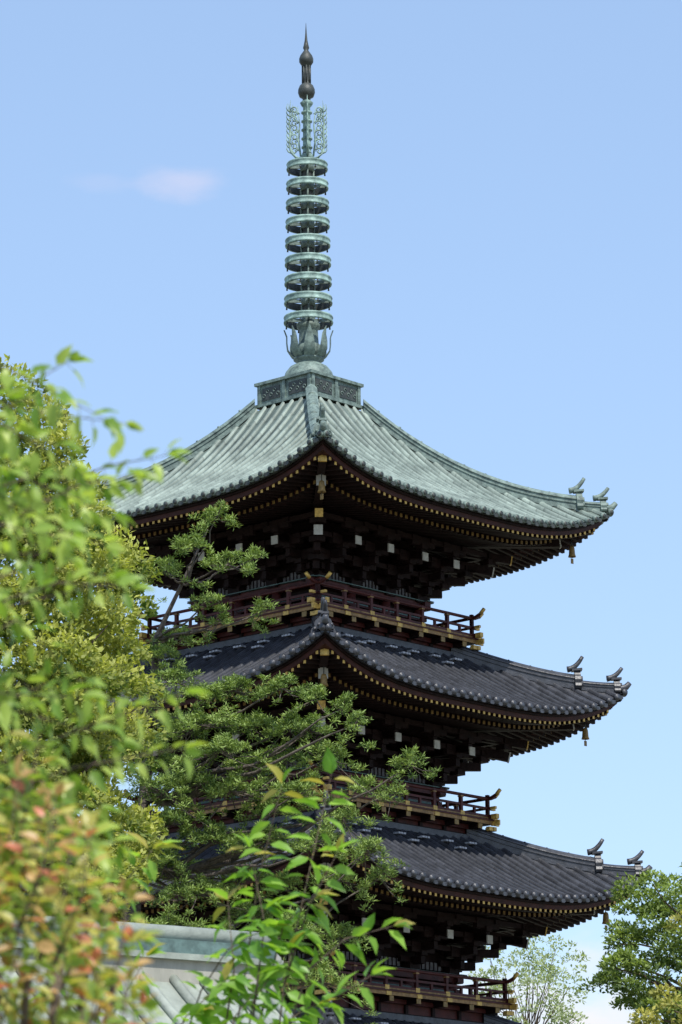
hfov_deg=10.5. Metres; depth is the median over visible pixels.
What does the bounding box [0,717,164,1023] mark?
photinia shrub
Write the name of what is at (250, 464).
roof
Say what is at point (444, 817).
balcony
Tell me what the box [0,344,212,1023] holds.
cherry tree
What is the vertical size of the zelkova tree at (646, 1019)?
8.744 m
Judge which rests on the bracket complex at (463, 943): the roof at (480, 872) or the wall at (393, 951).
the roof at (480, 872)
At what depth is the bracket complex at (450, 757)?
83.69 m
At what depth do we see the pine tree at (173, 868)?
60.55 m
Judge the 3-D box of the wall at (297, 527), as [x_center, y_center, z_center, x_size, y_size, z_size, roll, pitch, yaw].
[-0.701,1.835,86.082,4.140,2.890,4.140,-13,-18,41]
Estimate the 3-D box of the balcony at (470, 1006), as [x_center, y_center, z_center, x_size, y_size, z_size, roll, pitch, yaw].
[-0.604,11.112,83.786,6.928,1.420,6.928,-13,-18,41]
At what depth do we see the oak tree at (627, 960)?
59.30 m
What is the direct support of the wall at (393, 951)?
on the balcony at (470, 1006)
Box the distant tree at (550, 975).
[468,934,589,1023]
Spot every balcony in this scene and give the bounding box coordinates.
[123,759,501,861]
[137,571,485,674]
[279,949,518,1023]
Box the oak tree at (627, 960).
[579,862,681,1023]
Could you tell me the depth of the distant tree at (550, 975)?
101.52 m
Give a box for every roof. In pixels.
[1,597,631,762]
[10,384,617,590]
[20,790,651,938]
[290,991,521,1023]
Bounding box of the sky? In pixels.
[0,0,681,1023]
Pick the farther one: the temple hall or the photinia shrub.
the temple hall
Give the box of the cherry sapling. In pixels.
[31,747,414,1023]
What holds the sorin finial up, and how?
on the roof at (250, 464)
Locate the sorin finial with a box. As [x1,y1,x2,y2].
[254,28,363,409]
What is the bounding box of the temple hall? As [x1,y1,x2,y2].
[0,916,300,1023]
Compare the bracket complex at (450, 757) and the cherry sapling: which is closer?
the cherry sapling
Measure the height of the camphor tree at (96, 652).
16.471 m
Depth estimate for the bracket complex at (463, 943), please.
82.70 m
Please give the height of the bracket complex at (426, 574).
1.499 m
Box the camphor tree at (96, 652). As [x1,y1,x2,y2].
[0,354,171,923]
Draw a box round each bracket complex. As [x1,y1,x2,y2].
[115,508,512,602]
[122,700,528,787]
[124,896,547,974]
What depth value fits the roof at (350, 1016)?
81.03 m
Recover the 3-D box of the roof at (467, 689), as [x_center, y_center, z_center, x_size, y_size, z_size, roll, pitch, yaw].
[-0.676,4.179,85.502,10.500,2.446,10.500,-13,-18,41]
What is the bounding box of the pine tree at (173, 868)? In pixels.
[107,499,441,1023]
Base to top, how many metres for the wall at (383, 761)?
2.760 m
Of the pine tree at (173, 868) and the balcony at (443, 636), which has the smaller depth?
the pine tree at (173, 868)
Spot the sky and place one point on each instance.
(504, 177)
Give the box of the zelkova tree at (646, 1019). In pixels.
[627,910,681,1023]

